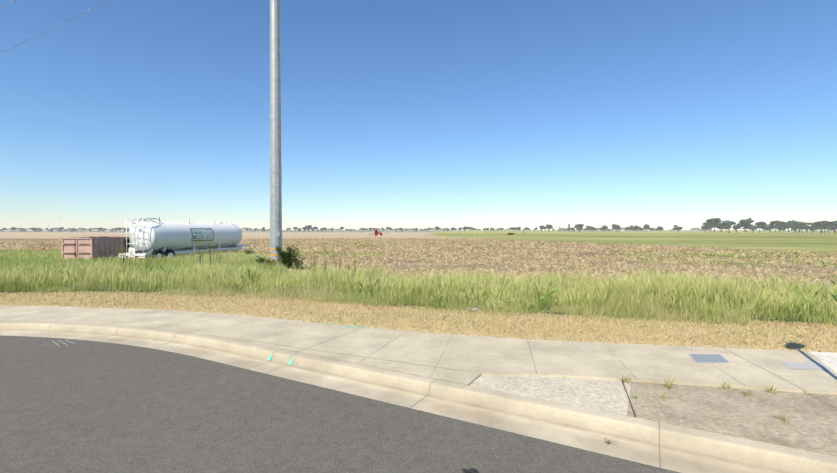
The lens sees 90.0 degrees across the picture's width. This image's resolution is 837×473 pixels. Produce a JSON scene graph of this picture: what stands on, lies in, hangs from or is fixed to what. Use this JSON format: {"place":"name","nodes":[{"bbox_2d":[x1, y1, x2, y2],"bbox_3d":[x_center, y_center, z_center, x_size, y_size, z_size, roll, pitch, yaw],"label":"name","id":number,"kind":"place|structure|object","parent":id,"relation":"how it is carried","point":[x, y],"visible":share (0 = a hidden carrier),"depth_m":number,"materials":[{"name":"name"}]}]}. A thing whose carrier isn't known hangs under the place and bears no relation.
{"place":"outdoors","nodes":[
{"label":"outdoors","id":0,"kind":"place"},
{"bbox_2d":[0,248,291,278],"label":"rough grass","id":1,"kind":"structure","parent":0,"point":[241,258],"depth_m":31.04,"materials":[{"name":"green plant"}]},
{"bbox_2d":[0,335,679,472],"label":"road asphalt","id":2,"kind":"structure","parent":0,"point":[82,406],"depth_m":5.58,"materials":[{"name":"grey asphalt"}]},
{"bbox_2d":[0,321,836,472],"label":"kerb and gutter","id":3,"kind":"structure","parent":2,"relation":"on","point":[686,450],"depth_m":6.05,"materials":[{"name":"concrete"}]},
{"bbox_2d":[592,435,621,444],"bbox_3d":[2.372,2.480,5.160,0.509,0.183,0.437,0,1,2],"label":"dry gutter weed","id":4,"kind":"object","parent":3,"relation":"on","point":[608,441],"visible":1,"depth_m":5.16,"materials":[{"name":"beige plant"}]},
{"bbox_2d":[10,308,835,467],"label":"concrete joints","id":5,"kind":"object","parent":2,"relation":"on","point":[440,367],"visible":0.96,"depth_m":8.11,"materials":[{"name":"grey concrete"}]},
{"bbox_2d":[0,306,836,391],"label":"sidewalk","id":6,"kind":"structure","parent":0,"point":[475,356],"depth_m":8.47,"materials":[{"name":"concrete"}]},
{"bbox_2d":[468,373,836,417],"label":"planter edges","id":7,"kind":"object","parent":6,"relation":"on","point":[696,384],"visible":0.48,"depth_m":6.84,"materials":[{"name":"concrete"}]},
{"bbox_2d":[470,376,630,415],"bbox_3d":[2.158,2.404,6.824,2.278,0.014,1.567,0,1,29],"label":"gravel patch","id":8,"kind":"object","parent":7,"relation":"on","point":[609,396],"depth_m":6.58,"materials":[{"name":"gravel"}]},
{"bbox_2d":[627,381,836,455],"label":"dirt patch","id":9,"kind":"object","parent":7,"relation":"on","point":[810,424],"depth_m":5.75,"materials":[{"name":"beige soil"}]},
{"bbox_2d":[621,372,788,422],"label":"planter weeds","id":10,"kind":"object","parent":9,"relation":"on","point":[723,385],"visible":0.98,"depth_m":6.46,"materials":[{"name":"green plant"}]},
{"bbox_2d":[0,230,836,374],"bbox_3d":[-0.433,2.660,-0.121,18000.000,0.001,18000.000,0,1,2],"label":"field ground","id":11,"kind":"structure","parent":0,"point":[817,241],"depth_m":118.00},
{"bbox_2d":[275,244,300,268],"bbox_3d":[-8.824,1.356,28.494,1.932,1.769,1.812,0,1,2],"label":"bush","id":12,"kind":"object","parent":11,"relation":"on","point":[287,257],"visible":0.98,"depth_m":28.19,"materials":[{"name":"green plant"}]},
{"bbox_2d":[292,255,305,268],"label":"weed","id":13,"kind":"object","parent":11,"relation":"on","point":[297,261],"visible":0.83,"depth_m":27.91,"materials":[{"name":"green plant"}]},
{"bbox_2d":[374,230,381,235],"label":"red tractor","id":14,"kind":"object","parent":11,"relation":"on","point":[376,233],"visible":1,"depth_m":199.74,"materials":[{"name":"red metal"}]},
{"bbox_2d":[0,237,836,295],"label":"field clods","id":15,"kind":"object","parent":11,"relation":"on","point":[518,250],"visible":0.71,"depth_m":40.17,"materials":[{"name":"soil"}]},
{"bbox_2d":[0,0,836,232],"bbox_3d":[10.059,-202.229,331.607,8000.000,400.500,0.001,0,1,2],"label":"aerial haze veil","id":16,"kind":"object","parent":11,"relation":"on","point":[371,219],"depth_m":333.85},
{"bbox_2d":[242,241,836,294],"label":"crop stubble","id":17,"kind":"object","parent":11,"relation":"on","point":[723,254],"visible":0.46,"depth_m":40.74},
{"bbox_2d":[574,224,583,229],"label":"eucalyptus tree","id":18,"kind":"object","parent":11,"relation":"on","point":[578,225],"depth_m":546.27,"materials":[{"name":"green plant"}]},
{"bbox_2d":[611,223,621,231],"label":"eucalyptus tree","id":19,"kind":"object","parent":11,"relation":"on","point":[615,226],"depth_m":558.58,"materials":[{"name":"green plant"}]},
{"bbox_2d":[701,222,711,231],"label":"eucalyptus tree","id":20,"kind":"object","parent":11,"relation":"on","point":[706,227],"depth_m":465.50,"materials":[{"name":"green plant"}]},
{"bbox_2d":[705,218,720,232],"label":"eucalyptus tree","id":21,"kind":"object","parent":11,"relation":"on","point":[717,221],"depth_m":442.97,"materials":[{"name":"green plant"}]},
{"bbox_2d":[720,220,735,232],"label":"round tree","id":22,"kind":"object","parent":11,"relation":"on","point":[725,224],"depth_m":393.58,"materials":[{"name":"green plant"}]},
{"bbox_2d":[733,225,740,231],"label":"eucalyptus tree","id":23,"kind":"object","parent":11,"relation":"on","point":[737,226],"depth_m":482.69,"materials":[{"name":"green plant"}]},
{"bbox_2d":[737,217,753,231],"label":"eucalyptus tree","id":24,"kind":"object","parent":11,"relation":"on","point":[744,224],"depth_m":503.91,"materials":[{"name":"green plant"}]},
{"bbox_2d":[748,225,758,232],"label":"eucalyptus tree","id":25,"kind":"object","parent":11,"relation":"on","point":[753,227],"depth_m":445.48,"materials":[{"name":"green plant"}]},
{"bbox_2d":[755,221,766,232],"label":"round tree","id":26,"kind":"object","parent":11,"relation":"on","point":[761,225],"depth_m":452.65,"materials":[{"name":"green plant"}]},
{"bbox_2d":[767,221,783,232],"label":"eucalyptus tree","id":27,"kind":"object","parent":11,"relation":"on","point":[772,223],"depth_m":448.49,"materials":[{"name":"green plant"}]},
{"bbox_2d":[778,224,790,230],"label":"eucalyptus tree","id":28,"kind":"object","parent":11,"relation":"on","point":[785,226],"depth_m":395.42,"materials":[{"name":"green plant"}]},
{"bbox_2d":[791,220,808,231],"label":"eucalyptus tree","id":29,"kind":"object","parent":11,"relation":"on","point":[795,222],"depth_m":488.12,"materials":[{"name":"green plant"}]},
{"bbox_2d":[794,223,806,232],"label":"eucalyptus tree","id":30,"kind":"object","parent":11,"relation":"on","point":[801,225],"depth_m":391.97,"materials":[{"name":"green plant"}]},
{"bbox_2d":[812,221,830,232],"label":"eucalyptus tree","id":31,"kind":"object","parent":11,"relation":"on","point":[821,223],"depth_m":384.23,"materials":[{"name":"green plant"}]},
{"bbox_2d":[828,221,836,232],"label":"eucalyptus tree","id":32,"kind":"object","parent":11,"relation":"on","point":[832,223],"depth_m":410.69,"materials":[{"name":"green plant"}]},
{"bbox_2d":[0,278,836,352],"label":"verge grass","id":33,"kind":"structure","parent":0,"point":[518,325],"depth_m":11.44,"materials":[{"name":"plant"}]},
{"bbox_2d":[195,238,203,262],"bbox_3d":[-12.563,1.139,24.088,0.603,2.295,0.492,1,1,32],"label":"weed","id":34,"kind":"object","parent":33,"relation":"on","point":[199,250],"visible":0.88,"depth_m":24.08,"materials":[{"name":"green plant"}]},
{"bbox_2d":[309,249,320,270],"bbox_3d":[-5.580,1.472,22.469,0.580,1.681,0.976,0,1,2],"label":"weed","id":35,"kind":"object","parent":33,"relation":"on","point":[313,258],"visible":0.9,"depth_m":22.66,"materials":[{"name":"beige plant"}]},
{"bbox_2d":[320,245,328,271],"bbox_3d":[-5.338,1.379,23.583,0.511,1.836,0.985,0,1,-20],"label":"weed","id":36,"kind":"object","parent":33,"relation":"on","point":[325,258],"visible":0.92,"depth_m":23.63,"materials":[{"name":"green plant"}]},
{"bbox_2d":[332,248,343,270],"bbox_3d":[-4.394,1.421,22.833,0.779,1.771,0.662,0,1,2],"label":"weed","id":37,"kind":"object","parent":33,"relation":"on","point":[340,259],"visible":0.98,"depth_m":22.87,"materials":[{"name":"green plant"}]},
{"bbox_2d":[0,259,836,334],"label":"tall grass leaves","id":38,"kind":"object","parent":33,"relation":"on","point":[732,315],"visible":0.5,"depth_m":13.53,"materials":[{"name":"green plant"}]},
{"bbox_2d":[5,262,836,313],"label":"weeds","id":39,"kind":"object","parent":33,"relation":"on","point":[550,293],"visible":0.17,"depth_m":13.98,"materials":[{"name":"green plant"}]},
{"bbox_2d":[0,0,836,229],"label":"sky","id":40,"kind":"structure","parent":0,"point":[497,26],"materials":[{"name":"blue"}]},
{"bbox_2d":[42,308,829,472],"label":"pavement markings","id":41,"kind":"object","parent":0,"point":[708,358],"visible":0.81,"depth_m":7.82,"materials":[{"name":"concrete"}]},
{"label":"rough grass ground","id":42,"kind":"structure","parent":0,"visible":0},
{"bbox_2d":[1,249,60,251],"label":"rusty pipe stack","id":43,"kind":"object","parent":42,"relation":"on","point":[34,249],"depth_m":48.41,"materials":[{"name":"metal"}]},
{"bbox_2d":[61,236,140,260],"bbox_3d":[-27.645,1.021,36.958,2.512,2.100,6.712,0,1,-3],"label":"shipping container","id":44,"kind":"object","parent":42,"relation":"on","point":[92,247],"visible":0.58,"depth_m":33.88,"materials":[{"name":"brown metal"}]},
{"bbox_2d":[118,244,126,265],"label":"weed","id":45,"kind":"object","parent":42,"relation":"on","point":[121,255],"visible":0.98,"depth_m":27.10,"materials":[{"name":"green plant"}]},
{"bbox_2d":[117,247,135,265],"bbox_3d":[-19.585,1.447,27.960,0.590,1.566,1.383,0,1,23],"label":"weed","id":46,"kind":"object","parent":42,"relation":"on","point":[131,253],"visible":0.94,"depth_m":28.20,"materials":[{"name":"green plant"}]},
{"bbox_2d":[119,217,248,259],"bbox_3d":[-20.934,0.175,39.724,2.550,3.706,14.245,0,1,13],"label":"tanker trailer","id":47,"kind":"object","parent":42,"relation":"on","point":[158,238],"visible":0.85,"depth_m":36.07,"materials":[{"name":"white paint"}]},
{"bbox_2d":[205,241,219,263],"bbox_3d":[-12.307,1.236,25.003,0.868,2.076,0.533,0,1,-26],"label":"weed","id":48,"kind":"object","parent":42,"relation":"on","point":[210,254],"visible":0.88,"depth_m":25.04,"materials":[{"name":"green plant"}]},
{"bbox_2d":[255,256,270,264],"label":"weed","id":49,"kind":"object","parent":42,"relation":"on","point":[261,260],"visible":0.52,"depth_m":28.25,"materials":[{"name":"green plant"}]},
{"bbox_2d":[269,0,282,265],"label":"steel transmission pole","id":50,"kind":"object","parent":42,"relation":"on","point":[275,212],"visible":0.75,"depth_m":28.55,"materials":[{"name":"grey metal"}]},
{"bbox_2d":[0,0,108,52],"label":"power line conductors","id":51,"kind":"object","parent":50,"relation":"attached to","point":[51,28],"visible":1,"depth_m":45.54,"materials":[{"name":"silver metal"}]}
]}

